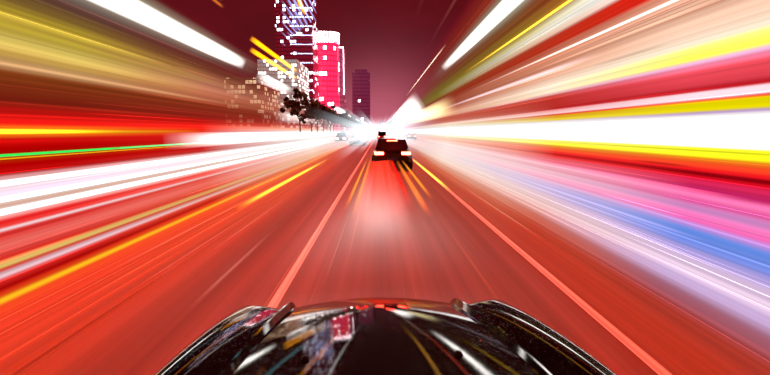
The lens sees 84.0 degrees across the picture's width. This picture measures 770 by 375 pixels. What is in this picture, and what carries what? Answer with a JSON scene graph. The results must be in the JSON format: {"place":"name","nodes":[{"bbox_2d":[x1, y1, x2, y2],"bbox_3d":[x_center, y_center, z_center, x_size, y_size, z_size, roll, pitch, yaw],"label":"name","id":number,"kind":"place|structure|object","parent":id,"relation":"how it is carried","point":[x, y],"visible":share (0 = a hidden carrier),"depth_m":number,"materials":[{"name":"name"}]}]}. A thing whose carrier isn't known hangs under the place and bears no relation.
{"place":"outdoors","nodes":[
{"label":"outdoors","id":0,"kind":"place"},
{"bbox_2d":[148,0,475,130],"label":"sky","id":1,"kind":"structure","parent":0,"point":[401,44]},
{"bbox_2d":[30,131,687,374],"bbox_3d":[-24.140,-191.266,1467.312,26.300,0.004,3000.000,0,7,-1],"label":"road","id":2,"kind":"structure","parent":0,"point":[155,330],"depth_m":5.60,"materials":[{"name":"red asphalt"}]},
{"bbox_2d":[335,134,348,142],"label":"oncoming car","id":3,"kind":"object","parent":2,"relation":"on","point":[341,137],"depth_m":67.75,"materials":[{"name":"grey paint"}]},
{"bbox_2d":[349,134,365,145],"bbox_3d":[-3.472,-6.079,54.528,1.940,1.440,4.535,0,7,-1],"label":"car","id":4,"kind":"object","parent":2,"relation":"on","point":[357,138],"depth_m":52.46,"materials":[{"name":"white paint"}]},
{"bbox_2d":[377,131,386,140],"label":"car","id":5,"kind":"object","parent":2,"relation":"on","point":[381,134],"visible":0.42,"depth_m":82.25,"materials":[{"name":"black paint"}]},
{"bbox_2d":[154,298,617,374],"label":"car bonnet and wings","id":6,"kind":"object","parent":2,"relation":"on","point":[382,336],"visible":1,"depth_m":1.65},
{"bbox_2d":[300,350,462,361],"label":"car washer jets","id":7,"kind":"object","parent":6,"relation":"on","point":[457,353],"visible":0.92,"depth_m":1.49,"materials":[{"name":"black rubber"}]},
{"bbox_2d":[372,138,412,168],"bbox_3d":[0.318,-1.779,21.858,1.940,1.440,4.535,0,7,-1],"label":"car","id":8,"kind":"object","parent":2,"relation":"on","point":[395,150],"visible":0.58,"depth_m":19.78,"materials":[{"name":"black paint"}]},
{"bbox_2d":[406,133,416,139],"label":"car","id":9,"kind":"object","parent":2,"relation":"on","point":[411,136],"depth_m":87.48,"materials":[{"name":"grey paint"}]},
{"bbox_2d":[267,133,671,374],"bbox_3d":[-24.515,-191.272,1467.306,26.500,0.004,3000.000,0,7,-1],"label":"lane lines","id":10,"kind":"object","parent":2,"relation":"on","point":[647,359],"visible":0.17,"depth_m":5.14,"materials":[{"name":"red paint"}]},
{"bbox_2d":[352,73,369,131],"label":"tower","id":11,"kind":"structure","parent":0,"point":[360,96],"depth_m":1079.20,"materials":[{"name":"purple"}]},
{"bbox_2d":[355,70,366,72],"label":"tower cap","id":12,"kind":"object","parent":11,"relation":"on","point":[360,71],"visible":0.57,"depth_m":1075.35,"materials":[{"name":"purple"}]},
{"bbox_2d":[0,0,722,303],"bbox_3d":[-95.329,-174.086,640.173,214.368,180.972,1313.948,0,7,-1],"label":"light trails","id":13,"kind":"object","parent":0,"point":[381,186],"visible":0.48,"depth_m":14.03,"materials":[{"name":"red"}]},
{"bbox_2d":[335,131,423,135],"bbox_3d":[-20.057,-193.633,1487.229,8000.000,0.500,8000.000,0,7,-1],"label":"ground","id":14,"kind":"structure","parent":0,"point":[415,132],"depth_m":604.52,"materials":[{"name":"white"}]},
{"bbox_2d":[257,78,279,95],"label":"block podium","id":15,"kind":"object","parent":14,"relation":"on","point":[273,87],"depth_m":327.71,"materials":[{"name":"white"}]},
{"bbox_2d":[257,59,308,104],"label":"building","id":16,"kind":"structure","parent":14,"relation":"on","point":[292,74],"depth_m":369.46,"materials":[{"name":"brown"}]},
{"bbox_2d":[274,0,318,102],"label":"skyscraper","id":17,"kind":"structure","parent":14,"relation":"on","point":[286,25],"depth_m":673.38,"materials":[{"name":"purple"}]},
{"bbox_2d":[289,7,312,99],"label":"tower led lights","id":18,"kind":"object","parent":17,"relation":"attached to","point":[301,35],"visible":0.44,"depth_m":672.00},
{"bbox_2d":[280,88,319,136],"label":"street tree","id":19,"kind":"object","parent":14,"relation":"on","point":[293,104],"visible":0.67,"depth_m":106.55,"materials":[{"name":"brown plant"}]},
{"bbox_2d":[298,98,329,135],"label":"street tree","id":20,"kind":"object","parent":14,"relation":"on","point":[318,114],"visible":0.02,"depth_m":123.76,"materials":[{"name":"grey plant"}]},
{"bbox_2d":[308,99,331,135],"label":"street tree","id":21,"kind":"object","parent":14,"relation":"on","point":[323,108],"visible":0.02,"depth_m":136.81,"materials":[{"name":"brown plant"}]},
{"bbox_2d":[314,103,336,134],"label":"street tree","id":22,"kind":"object","parent":14,"relation":"on","point":[333,113],"visible":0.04,"depth_m":151.83,"materials":[{"name":"brown plant"}]},
{"bbox_2d":[317,42,339,131],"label":"red tower","id":23,"kind":"structure","parent":14,"relation":"on","point":[328,78],"depth_m":771.93,"materials":[{"name":"red"}]},
{"bbox_2d":[317,36,337,43],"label":"building crown","id":24,"kind":"object","parent":23,"relation":"on","point":[328,39],"visible":0.14,"depth_m":772.76},
{"bbox_2d":[317,31,339,43],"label":"red crown fins","id":25,"kind":"object","parent":23,"relation":"on","point":[336,37],"visible":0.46,"depth_m":760.95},
{"bbox_2d":[339,47,343,89],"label":"tower edge lights","id":26,"kind":"object","parent":23,"relation":"attached to","point":[343,66],"visible":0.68,"depth_m":785.79},
{"bbox_2d":[320,114,341,134],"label":"street tree","id":27,"kind":"object","parent":14,"relation":"on","point":[330,118],"depth_m":169.20,"materials":[{"name":"grey plant"}]},
{"bbox_2d":[325,113,343,134],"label":"street tree","id":28,"kind":"object","parent":14,"relation":"on","point":[338,120],"depth_m":185.01,"materials":[{"name":"grey plant"}]},
{"bbox_2d":[331,117,344,125],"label":"street tree","id":29,"kind":"object","parent":14,"relation":"on","point":[338,122],"depth_m":203.06,"materials":[{"name":"grey plant"}]},
{"bbox_2d":[339,48,345,131],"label":"building","id":30,"kind":"structure","parent":14,"relation":"on","point":[342,100],"depth_m":794.51,"materials":[{"name":"white"}]},
{"bbox_2d":[339,113,349,124],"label":"street tree","id":31,"kind":"object","parent":14,"relation":"on","point":[345,120],"depth_m":218.03,"materials":[{"name":"grey plant"}]},
{"bbox_2d":[340,110,352,124],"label":"street tree","id":32,"kind":"object","parent":14,"relation":"on","point":[346,114],"depth_m":236.29,"materials":[{"name":"white plant"}]},
{"bbox_2d":[0,0,769,374],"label":"light trails","id":33,"kind":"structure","parent":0,"point":[668,280],"depth_m":28.68,"materials":[{"name":"multicoloured"}]},
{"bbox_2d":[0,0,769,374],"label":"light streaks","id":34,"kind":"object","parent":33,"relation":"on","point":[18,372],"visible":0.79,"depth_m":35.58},
{"bbox_2d":[349,131,422,138],"bbox_3d":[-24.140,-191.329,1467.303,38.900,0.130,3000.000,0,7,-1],"label":"pavements","id":35,"kind":"structure","parent":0,"point":[418,137],"depth_m":220.34,"materials":[{"name":"white"}]},
{"bbox_2d":[341,112,354,133],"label":"street tree","id":36,"kind":"object","parent":35,"relation":"on","point":[347,123],"depth_m":250.63,"materials":[{"name":"grey plant"}]}
]}

